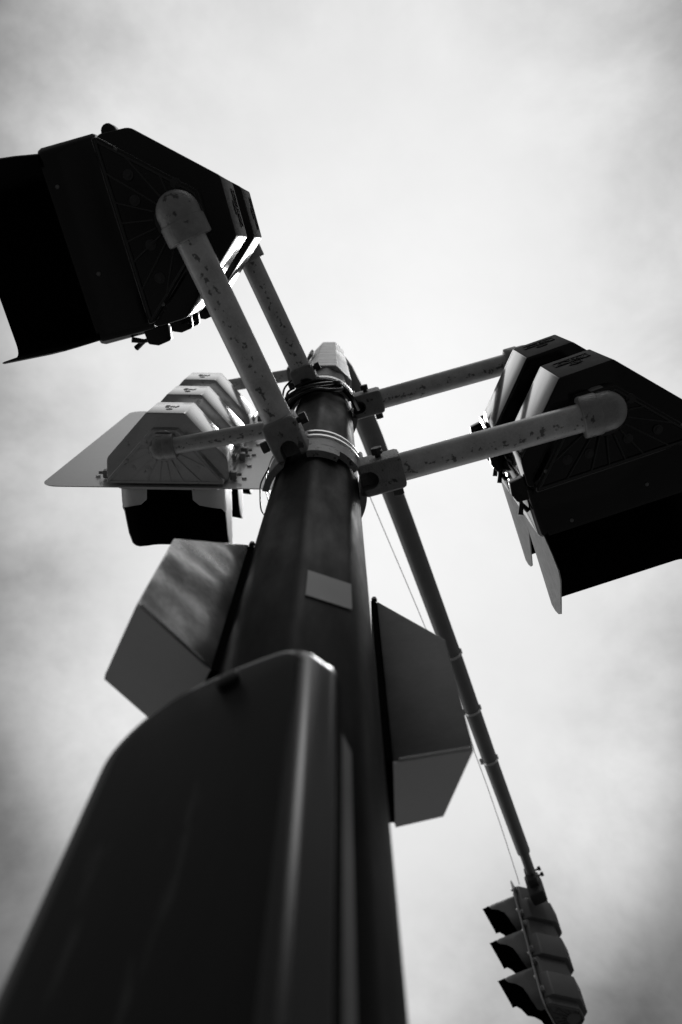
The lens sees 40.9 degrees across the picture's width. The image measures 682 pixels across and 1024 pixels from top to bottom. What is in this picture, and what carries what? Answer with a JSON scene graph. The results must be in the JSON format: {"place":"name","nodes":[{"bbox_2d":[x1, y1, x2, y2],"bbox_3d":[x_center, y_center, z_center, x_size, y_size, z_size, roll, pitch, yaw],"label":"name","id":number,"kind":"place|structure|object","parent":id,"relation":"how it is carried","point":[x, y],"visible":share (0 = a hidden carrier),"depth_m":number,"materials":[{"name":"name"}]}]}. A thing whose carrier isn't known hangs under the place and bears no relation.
{"place":"outdoors","nodes":[
{"label":"outdoors","id":0,"kind":"place"},
{"bbox_2d":[0,0,681,1023],"label":"sky","id":1,"kind":"structure","parent":0,"point":[433,186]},
{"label":"pavement","id":2,"kind":"structure","parent":0,"visible":0},
{"bbox_2d":[216,342,536,1023],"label":"signal pole","id":3,"kind":"object","parent":2,"relation":"on","point":[305,588],"visible":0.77,"depth_m":1.19,"materials":[{"name":"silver metal"}]},
{"bbox_2d":[0,650,356,1023],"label":"terminal cabinet","id":4,"kind":"object","parent":3,"relation":"attached to","point":[204,873],"visible":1,"depth_m":0.57,"materials":[{"name":"metal"}]},
{"bbox_2d":[104,539,254,716],"bbox_3d":[-0.210,0.126,1.293,0.158,0.474,0.107,43,-78,-11],"label":"junction box","id":5,"kind":"object","parent":3,"relation":"attached to","point":[173,641],"visible":0.91,"depth_m":1.09,"materials":[{"name":"paint"}]},
{"bbox_2d":[0,123,359,499],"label":"traffic signal","id":6,"kind":"object","parent":3,"relation":"attached to","point":[111,233],"visible":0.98,"depth_m":1.86,"materials":[{"name":"black paint"}]},
{"bbox_2d":[44,350,357,545],"bbox_3d":[-0.379,-0.283,3.435,0.960,1.370,0.569,-32,-76,9],"label":"traffic signal","id":7,"kind":"object","parent":3,"relation":"attached to","point":[187,458],"visible":0.84,"depth_m":2.99,"materials":[{"name":"paint"}]},
{"bbox_2d":[259,467,269,514],"bbox_3d":[-0.161,-0.043,1.889,0.017,0.073,0.087,5,-74,-2],"label":"wire","id":8,"kind":"object","parent":3,"relation":"attached to","point":[260,490],"visible":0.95,"depth_m":1.89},
{"bbox_2d":[282,377,364,410],"bbox_3d":[-0.057,-0.340,2.738,0.260,0.160,0.115,0,-74,0],"label":"cable bundle","id":9,"kind":"object","parent":3,"relation":"attached to","point":[321,384],"visible":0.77,"depth_m":2.71,"materials":[{"name":"black rubber"}]},
{"bbox_2d":[371,597,473,826],"bbox_3d":[0.105,0.261,1.361,0.107,0.526,0.112,0,-74,0],"label":"junction box","id":10,"kind":"object","parent":3,"relation":"attached to","point":[428,749],"visible":0.98,"depth_m":1.18,"materials":[{"name":"paint"}]},
{"bbox_2d":[370,497,519,884],"bbox_3d":[0.523,0.817,5.044,0.052,0.226,3.309,-20,-75,6],"label":"signal cable","id":11,"kind":"object","parent":3,"relation":"attached to","point":[425,628],"visible":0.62,"depth_m":4.86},
{"bbox_2d":[267,335,681,613],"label":"traffic signal","id":12,"kind":"object","parent":3,"relation":"attached to","point":[578,447],"visible":0.92,"depth_m":2.04,"materials":[{"name":"black paint"}]},
{"bbox_2d":[482,866,586,1023],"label":"traffic signal","id":13,"kind":"object","parent":3,"relation":"attached to","point":[532,953],"visible":1,"depth_m":5.17,"materials":[{"name":"metal"}]}
]}

